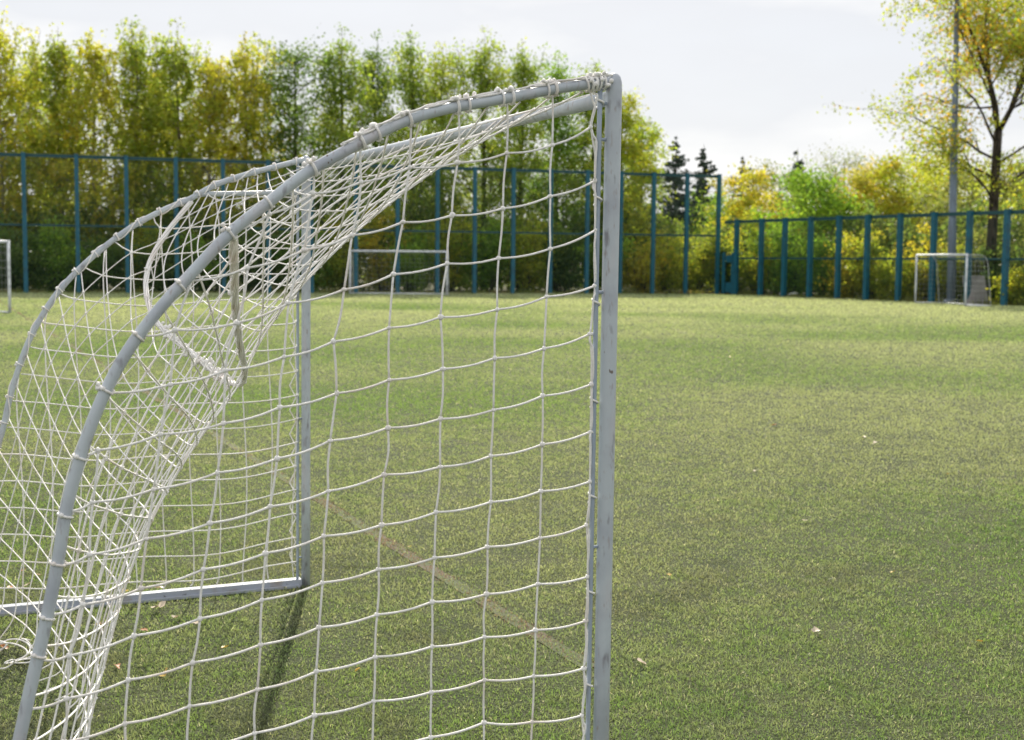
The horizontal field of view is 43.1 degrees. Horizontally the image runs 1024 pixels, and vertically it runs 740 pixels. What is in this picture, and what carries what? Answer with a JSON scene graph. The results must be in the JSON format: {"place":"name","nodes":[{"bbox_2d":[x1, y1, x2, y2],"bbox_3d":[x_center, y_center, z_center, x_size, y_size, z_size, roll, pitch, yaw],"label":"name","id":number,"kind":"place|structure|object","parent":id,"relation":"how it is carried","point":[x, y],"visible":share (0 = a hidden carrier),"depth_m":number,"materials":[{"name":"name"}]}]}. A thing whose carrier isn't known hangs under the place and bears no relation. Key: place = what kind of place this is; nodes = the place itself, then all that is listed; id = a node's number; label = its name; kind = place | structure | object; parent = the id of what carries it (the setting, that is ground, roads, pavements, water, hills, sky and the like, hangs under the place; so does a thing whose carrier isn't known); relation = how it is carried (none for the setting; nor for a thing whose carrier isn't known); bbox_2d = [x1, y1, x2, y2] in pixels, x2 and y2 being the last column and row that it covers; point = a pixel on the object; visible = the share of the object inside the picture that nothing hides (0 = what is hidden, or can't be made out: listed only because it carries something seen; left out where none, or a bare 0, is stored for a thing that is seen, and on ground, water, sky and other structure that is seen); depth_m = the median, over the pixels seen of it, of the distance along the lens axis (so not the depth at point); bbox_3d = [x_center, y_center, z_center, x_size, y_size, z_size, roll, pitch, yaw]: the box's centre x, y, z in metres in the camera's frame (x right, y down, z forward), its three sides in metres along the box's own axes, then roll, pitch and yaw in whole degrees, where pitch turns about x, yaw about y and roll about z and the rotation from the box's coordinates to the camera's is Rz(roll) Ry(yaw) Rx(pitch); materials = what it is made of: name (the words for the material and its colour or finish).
{"place":"outdoors","nodes":[
{"label":"outdoors","id":0,"kind":"place"},
{"bbox_2d":[2,264,988,304],"bbox_3d":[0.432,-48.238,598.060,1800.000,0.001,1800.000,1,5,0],"label":"ground","id":1,"kind":"structure","parent":0,"point":[463,289],"depth_m":72.41,"materials":[{"name":"soil"}]},
{"bbox_2d":[0,221,22,290],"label":"shrub","id":2,"kind":"object","parent":1,"relation":"on","point":[11,255],"visible":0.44,"depth_m":59.07,"materials":[{"name":"green plant"}]},
{"bbox_2d":[0,226,59,290],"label":"shrub","id":3,"kind":"object","parent":1,"relation":"on","point":[20,279],"visible":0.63,"depth_m":59.88,"materials":[{"name":"green plant"}]},
{"bbox_2d":[0,5,84,258],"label":"birch tree","id":4,"kind":"object","parent":1,"relation":"on","point":[11,75],"visible":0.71,"depth_m":64.13,"materials":[{"name":"green plant"}]},
{"bbox_2d":[1,44,91,228],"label":"birch tree","id":5,"kind":"object","parent":1,"relation":"on","point":[22,104],"visible":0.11,"depth_m":68.37,"materials":[{"name":"green plant"}]},
{"bbox_2d":[0,22,123,279],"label":"birch tree","id":6,"kind":"object","parent":1,"relation":"on","point":[48,79],"visible":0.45,"depth_m":64.43,"materials":[{"name":"green plant"}]},
{"bbox_2d":[21,215,110,290],"bbox_3d":[-21.153,-5.447,60.792,4.174,3.587,3.529,2,5,19],"label":"shrub","id":7,"kind":"object","parent":1,"relation":"on","point":[55,258],"visible":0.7,"depth_m":60.25,"materials":[{"name":"green plant"}]},
{"bbox_2d":[25,27,159,288],"bbox_3d":[-20.886,-10.535,64.890,5.680,12.971,7.392,1,5,0],"label":"birch tree","id":8,"kind":"object","parent":1,"relation":"on","point":[99,70],"visible":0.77,"depth_m":63.96,"materials":[{"name":"green plant"}]},
{"bbox_2d":[59,218,145,290],"bbox_3d":[-19.317,-5.404,61.093,3.746,3.506,4.037,5,6,43],"label":"shrub","id":9,"kind":"object","parent":1,"relation":"on","point":[113,273],"visible":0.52,"depth_m":60.80,"materials":[{"name":"green plant"}]},
{"bbox_2d":[82,15,192,288],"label":"birch tree","id":10,"kind":"object","parent":1,"relation":"on","point":[136,65],"visible":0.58,"depth_m":65.40,"materials":[{"name":"green plant"}]},
{"bbox_2d":[121,203,168,290],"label":"shrub","id":11,"kind":"object","parent":1,"relation":"on","point":[139,237],"visible":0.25,"depth_m":61.88,"materials":[{"name":"green plant"}]},
{"bbox_2d":[112,53,196,217],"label":"birch tree","id":12,"kind":"object","parent":1,"relation":"on","point":[159,134],"visible":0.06,"depth_m":68.81,"materials":[{"name":"green plant"}]},
{"bbox_2d":[118,228,216,290],"bbox_3d":[-16.082,-5.287,61.802,4.738,3.174,3.680,1,5,0],"label":"shrub","id":13,"kind":"object","parent":1,"relation":"on","point":[171,271],"visible":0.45,"depth_m":61.16,"materials":[{"name":"green plant"}]},
{"bbox_2d":[128,16,228,247],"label":"birch tree","id":14,"kind":"object","parent":1,"relation":"on","point":[180,67],"visible":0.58,"depth_m":65.99,"materials":[{"name":"green plant"}]},
{"bbox_2d":[167,228,255,291],"bbox_3d":[-14.546,-5.443,62.843,4.776,3.339,4.363,1,5,0],"label":"shrub","id":15,"kind":"object","parent":1,"relation":"on","point":[211,266],"visible":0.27,"depth_m":62.31,"materials":[{"name":"green plant"}]},
{"bbox_2d":[146,41,286,286],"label":"birch tree","id":16,"kind":"object","parent":1,"relation":"on","point":[211,97],"visible":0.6,"depth_m":65.59,"materials":[{"name":"green plant"}]},
{"bbox_2d":[167,31,301,288],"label":"birch tree","id":17,"kind":"object","parent":1,"relation":"on","point":[244,62],"visible":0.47,"depth_m":66.70,"materials":[{"name":"green plant"}]},
{"bbox_2d":[217,223,293,291],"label":"shrub","id":18,"kind":"object","parent":1,"relation":"on","point":[254,270],"visible":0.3,"depth_m":62.79,"materials":[{"name":"green plant"}]},
{"bbox_2d":[260,202,337,290],"bbox_3d":[-10.859,-6.046,63.725,4.857,4.462,3.527,1,5,0],"label":"shrub","id":19,"kind":"object","parent":1,"relation":"on","point":[316,284],"visible":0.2,"depth_m":63.60,"materials":[{"name":"green plant"}]},
{"bbox_2d":[226,23,379,264],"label":"leafy tree","id":20,"kind":"object","parent":1,"relation":"on","point":[282,101],"visible":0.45,"depth_m":67.41,"materials":[{"name":"green plant"}]},
{"bbox_2d":[314,201,377,290],"bbox_3d":[-8.680,-6.189,64.635,3.886,4.615,3.485,1,5,0],"label":"shrub","id":21,"kind":"object","parent":1,"relation":"on","point":[336,276],"visible":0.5,"depth_m":64.62,"materials":[{"name":"green plant"}]},
{"bbox_2d":[280,22,429,252],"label":"poplar tree","id":22,"kind":"object","parent":1,"relation":"on","point":[350,83],"visible":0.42,"depth_m":68.28,"materials":[{"name":"green plant"}]},
{"bbox_2d":[332,28,406,247],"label":"poplar tree","id":23,"kind":"object","parent":1,"relation":"on","point":[372,57],"visible":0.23,"depth_m":72.09,"materials":[{"name":"green plant"}]},
{"bbox_2d":[358,205,419,291],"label":"shrub","id":24,"kind":"object","parent":1,"relation":"on","point":[373,262],"visible":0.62,"depth_m":65.39,"materials":[{"name":"green plant"}]},
{"bbox_2d":[379,223,443,291],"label":"shrub","id":25,"kind":"object","parent":1,"relation":"on","point":[415,278],"visible":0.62,"depth_m":65.17,"materials":[{"name":"green plant"}]},
{"bbox_2d":[353,25,470,256],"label":"poplar tree","id":26,"kind":"object","parent":1,"relation":"on","point":[413,90],"visible":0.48,"depth_m":69.39,"materials":[{"name":"green plant"}]},
{"bbox_2d":[377,40,496,288],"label":"poplar tree","id":27,"kind":"object","parent":1,"relation":"on","point":[444,93],"visible":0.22,"depth_m":71.73,"materials":[{"name":"green plant"}]},
{"bbox_2d":[407,204,481,291],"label":"shrub","id":28,"kind":"object","parent":1,"relation":"on","point":[453,270],"visible":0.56,"depth_m":66.26,"materials":[{"name":"green plant"}]},
{"bbox_2d":[405,25,548,289],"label":"poplar tree","id":29,"kind":"object","parent":1,"relation":"on","point":[483,82],"visible":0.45,"depth_m":70.16,"materials":[{"name":"green plant"}]},
{"bbox_2d":[444,210,527,291],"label":"shrub","id":30,"kind":"object","parent":1,"relation":"on","point":[489,249],"visible":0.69,"depth_m":66.37,"materials":[{"name":"green plant"}]},
{"bbox_2d":[0,191,1023,297],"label":"undergrowth","id":31,"kind":"object","parent":1,"relation":"on","point":[870,209],"visible":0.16,"depth_m":64.92,"materials":[{"name":"green plant"}]},
{"bbox_2d":[486,207,564,291],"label":"shrub","id":32,"kind":"object","parent":1,"relation":"on","point":[523,273],"visible":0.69,"depth_m":66.89,"materials":[{"name":"green plant"}]},
{"bbox_2d":[470,37,581,288],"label":"poplar tree","id":33,"kind":"object","parent":1,"relation":"on","point":[527,72],"visible":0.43,"depth_m":70.86,"materials":[{"name":"green plant"}]},
{"bbox_2d":[489,47,593,289],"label":"poplar tree","id":34,"kind":"object","parent":1,"relation":"on","point":[559,73],"visible":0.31,"depth_m":72.49,"materials":[{"name":"green plant"}]},
{"bbox_2d":[522,219,592,291],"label":"shrub","id":35,"kind":"object","parent":1,"relation":"on","point":[564,277],"visible":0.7,"depth_m":67.64,"materials":[{"name":"green plant"}]},
{"bbox_2d":[542,58,657,279],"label":"poplar tree","id":36,"kind":"object","parent":1,"relation":"on","point":[576,157],"visible":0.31,"depth_m":71.81,"materials":[{"name":"green plant"}]},
{"bbox_2d":[566,220,639,291],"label":"shrub","id":37,"kind":"object","parent":1,"relation":"on","point":[591,273],"visible":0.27,"depth_m":68.24,"materials":[{"name":"green plant"}]},
{"bbox_2d":[559,86,681,270],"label":"leafy tree","id":38,"kind":"object","parent":1,"relation":"on","point":[628,124],"visible":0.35,"depth_m":71.27,"materials":[{"name":"green plant"}]},
{"bbox_2d":[622,116,676,289],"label":"leafy tree","id":39,"kind":"object","parent":1,"relation":"on","point":[660,188],"visible":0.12,"depth_m":75.41,"materials":[{"name":"green plant"}]},
{"bbox_2d":[622,230,677,292],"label":"shrub","id":40,"kind":"object","parent":1,"relation":"on","point":[635,272],"visible":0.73,"depth_m":68.25,"materials":[{"name":"green plant"}]},
{"bbox_2d":[631,225,694,292],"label":"shrub","id":41,"kind":"object","parent":1,"relation":"on","point":[668,281],"visible":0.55,"depth_m":69.20,"materials":[{"name":"green plant"}]},
{"bbox_2d":[647,135,706,287],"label":"spruce tree","id":42,"kind":"object","parent":1,"relation":"on","point":[677,163],"visible":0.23,"depth_m":85.80,"materials":[{"name":"green plant"}]},
{"bbox_2d":[670,218,729,292],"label":"shrub","id":43,"kind":"object","parent":1,"relation":"on","point":[696,272],"visible":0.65,"depth_m":69.72,"materials":[{"name":"green plant"}]},
{"bbox_2d":[668,148,734,279],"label":"spruce tree","id":44,"kind":"object","parent":1,"relation":"on","point":[702,163],"visible":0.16,"depth_m":86.27,"materials":[{"name":"green plant"}]},
{"bbox_2d":[670,181,750,266],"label":"leafy tree","id":45,"kind":"object","parent":1,"relation":"on","point":[713,210],"visible":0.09,"depth_m":80.56,"materials":[{"name":"green plant"}]},
{"bbox_2d":[694,225,751,292],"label":"shrub","id":46,"kind":"object","parent":1,"relation":"on","point":[726,271],"visible":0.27,"depth_m":69.14,"materials":[{"name":"green plant"}]},
{"bbox_2d":[730,157,756,284],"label":"spruce tree","id":47,"kind":"object","parent":1,"relation":"on","point":[742,171],"visible":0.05,"depth_m":94.91,"materials":[{"name":"green plant"}]},
{"bbox_2d":[695,161,798,277],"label":"leafy tree","id":48,"kind":"object","parent":1,"relation":"on","point":[758,177],"visible":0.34,"depth_m":73.36,"materials":[{"name":"yellow plant"}]},
{"bbox_2d":[720,199,788,293],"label":"shrub","id":49,"kind":"object","parent":1,"relation":"on","point":[744,254],"visible":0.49,"depth_m":66.81,"materials":[{"name":"green plant"}]},
{"bbox_2d":[738,156,827,237],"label":"leafy tree","id":50,"kind":"object","parent":1,"relation":"on","point":[775,181],"visible":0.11,"depth_m":88.54,"materials":[{"name":"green plant"}]},
{"bbox_2d":[768,149,809,280],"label":"spruce tree","id":51,"kind":"object","parent":1,"relation":"on","point":[799,162],"visible":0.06,"depth_m":95.29,"materials":[{"name":"green plant"}]},
{"bbox_2d":[765,226,818,294],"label":"shrub","id":52,"kind":"object","parent":1,"relation":"on","point":[793,284],"visible":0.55,"depth_m":64.83,"materials":[{"name":"green plant"}]},
{"bbox_2d":[721,158,895,292],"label":"leafy tree","id":53,"kind":"object","parent":1,"relation":"on","point":[809,190],"visible":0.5,"depth_m":66.68,"materials":[{"name":"green plant"}]},
{"bbox_2d":[775,230,843,296],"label":"shrub","id":54,"kind":"object","parent":1,"relation":"on","point":[821,269],"visible":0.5,"depth_m":62.88,"materials":[{"name":"green plant"}]},
{"bbox_2d":[815,231,863,297],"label":"shrub","id":55,"kind":"object","parent":1,"relation":"on","point":[845,290],"visible":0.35,"depth_m":61.16,"materials":[{"name":"green plant"}]},
{"bbox_2d":[785,134,923,231],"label":"leafy tree","id":56,"kind":"object","parent":1,"relation":"on","point":[845,160],"visible":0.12,"depth_m":97.85,"materials":[{"name":"green plant"}]},
{"bbox_2d":[823,224,893,298],"bbox_3d":[16.284,-5.063,60.205,3.022,3.569,3.485,3,5,29],"label":"shrub","id":57,"kind":"object","parent":1,"relation":"on","point":[860,266],"visible":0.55,"depth_m":59.81,"materials":[{"name":"green plant"}]},
{"bbox_2d":[800,154,921,293],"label":"leafy tree","id":58,"kind":"object","parent":1,"relation":"on","point":[859,182],"visible":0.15,"depth_m":68.67,"materials":[{"name":"yellow plant"}]},
{"bbox_2d":[870,249,927,299],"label":"shrub","id":59,"kind":"object","parent":1,"relation":"on","point":[883,269],"visible":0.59,"depth_m":57.62,"materials":[{"name":"green plant"}]},
{"bbox_2d":[844,150,985,256],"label":"leafy tree","id":60,"kind":"object","parent":1,"relation":"on","point":[891,176],"visible":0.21,"depth_m":68.95,"materials":[{"name":"yellow plant"}]},
{"bbox_2d":[878,218,958,300],"bbox_3d":[18.406,-4.919,57.925,3.403,3.694,2.672,-1,5,-23],"label":"shrub","id":61,"kind":"object","parent":1,"relation":"on","point":[921,282],"visible":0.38,"depth_m":57.51,"materials":[{"name":"yellow plant"}]},
{"bbox_2d":[816,0,1023,300],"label":"leafy tree","id":62,"kind":"object","parent":1,"relation":"on","point":[1013,40],"visible":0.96,"depth_m":53.90,"materials":[{"name":"yellow plant"}]},
{"bbox_2d":[870,141,1022,226],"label":"leafy tree","id":63,"kind":"object","parent":1,"relation":"on","point":[909,158],"visible":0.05,"depth_m":73.81,"materials":[{"name":"yellow plant"}]},
{"bbox_2d":[915,240,982,300],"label":"shrub","id":64,"kind":"object","parent":1,"relation":"on","point":[942,275],"visible":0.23,"depth_m":56.81,"materials":[{"name":"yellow plant"}]},
{"bbox_2d":[943,0,959,302],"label":"lamp post","id":65,"kind":"object","parent":1,"relation":"on","point":[952,200],"visible":0.77,"depth_m":53.87,"materials":[{"name":"metal"}]},
{"bbox_2d":[902,147,1021,294],"bbox_3d":[22.505,-7.335,64.570,8.693,7.423,6.858,-2,5,-28],"label":"leafy tree","id":66,"kind":"object","parent":1,"relation":"on","point":[945,209],"visible":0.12,"depth_m":64.31,"materials":[{"name":"green plant"}]},
{"bbox_2d":[914,147,1023,261],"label":"leafy tree","id":67,"kind":"object","parent":1,"relation":"on","point":[1016,167],"visible":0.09,"depth_m":63.56,"materials":[{"name":"yellow plant"}]},
{"bbox_2d":[938,223,1002,297],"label":"shrub","id":68,"kind":"object","parent":1,"relation":"on","point":[974,270],"visible":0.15,"depth_m":55.57,"materials":[{"name":"green plant"}]},
{"bbox_2d":[972,238,1023,302],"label":"shrub","id":69,"kind":"object","parent":1,"relation":"on","point":[998,272],"visible":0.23,"depth_m":54.15,"materials":[{"name":"green plant"}]},
{"bbox_2d":[987,260,1023,305],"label":"shrub","id":70,"kind":"object","parent":1,"relation":"on","point":[1019,275],"visible":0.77,"depth_m":51.74,"materials":[{"name":"green plant"}]},
{"bbox_2d":[990,231,1023,273],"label":"shrub","id":71,"kind":"object","parent":1,"relation":"on","point":[1011,251],"visible":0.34,"depth_m":53.28,"materials":[{"name":"green plant"}]},
{"bbox_2d":[0,293,1023,739],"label":"pitch","id":72,"kind":"object","parent":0,"point":[750,697],"visible":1,"depth_m":7.05,"materials":[{"name":"green plastic"}]},
{"bbox_2d":[0,240,11,312],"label":"football goal","id":73,"kind":"object","parent":72,"relation":"on","point":[8,273],"visible":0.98,"depth_m":36.23,"materials":[{"name":"grey metal"}]},
{"bbox_2d":[151,601,165,607],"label":"fallen leaf","id":74,"kind":"object","parent":72,"relation":"on","point":[161,604],"visible":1,"depth_m":5.75,"materials":[{"name":"beige plant"}]},
{"bbox_2d":[5,305,593,667],"bbox_3d":[-8.306,-0.520,24.119,0.075,0.001,42.040,-2,5,-24],"label":"goal line","id":75,"kind":"object","parent":72,"relation":"on","point":[502,614],"visible":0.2,"depth_m":6.65,"materials":[{"name":"white paint"}]},
{"bbox_2d":[0,71,621,739],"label":"football goal","id":76,"kind":"object","parent":72,"relation":"on","point":[312,167],"visible":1,"depth_m":3.40,"materials":[{"name":"white fabric"}]},
{"bbox_2d":[0,152,721,293],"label":"tall fence","id":77,"kind":"object","parent":72,"relation":"on","point":[437,177],"visible":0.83,"depth_m":62.50,"materials":[{"name":"blue metal"}]},
{"bbox_2d":[349,250,448,294],"bbox_3d":[-5.243,-4.542,60.552,4.594,2.072,1.030,1,5,2],"label":"football goal","id":78,"kind":"object","parent":72,"relation":"on","point":[416,251],"visible":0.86,"depth_m":60.59,"materials":[{"name":"grey"}]},
{"bbox_2d":[0,288,1023,739],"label":"turf fibres","id":79,"kind":"object","parent":72,"relation":"on","point":[880,312],"visible":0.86,"depth_m":8.74,"materials":[{"name":"green plastic"}]},
{"bbox_2d":[0,286,1023,305],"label":"weeds","id":80,"kind":"object","parent":72,"relation":"on","point":[330,290],"visible":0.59,"depth_m":61.80,"materials":[{"name":"green plant"}]},
{"bbox_2d":[671,327,784,340],"bbox_3d":[4.312,-0.813,28.984,1.108,0.001,5.498,-1,5,-18],"label":"penalty arc","id":81,"kind":"object","parent":72,"relation":"on","point":[708,336],"visible":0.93,"depth_m":28.76,"materials":[{"name":"white paint"}]},
{"bbox_2d":[725,209,1023,305],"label":"fence","id":82,"kind":"object","parent":72,"relation":"on","point":[1005,258],"visible":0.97,"depth_m":57.84,"materials":[{"name":"blue metal"}]},
{"bbox_2d":[721,252,737,293],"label":"gate","id":83,"kind":"structure","parent":82,"relation":"attached to","point":[731,287],"depth_m":66.15,"materials":[{"name":"blue metal"}]},
{"bbox_2d":[914,254,990,305],"bbox_3d":[17.719,-3.637,52.219,1.164,2.062,3.855,-1,5,-12],"label":"football goal","id":84,"kind":"object","parent":72,"relation":"on","point":[965,276],"visible":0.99,"depth_m":52.01,"materials":[{"name":"grey metal"}]},
{"bbox_2d":[962,275,988,303],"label":"concrete slab","id":85,"kind":"structure","parent":72,"relation":"on","point":[973,293],"depth_m":53.18,"materials":[{"name":"grey concrete"}]},
{"bbox_2d":[0,0,1023,258],"label":"sky","id":86,"kind":"structure","parent":0,"point":[733,80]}
]}

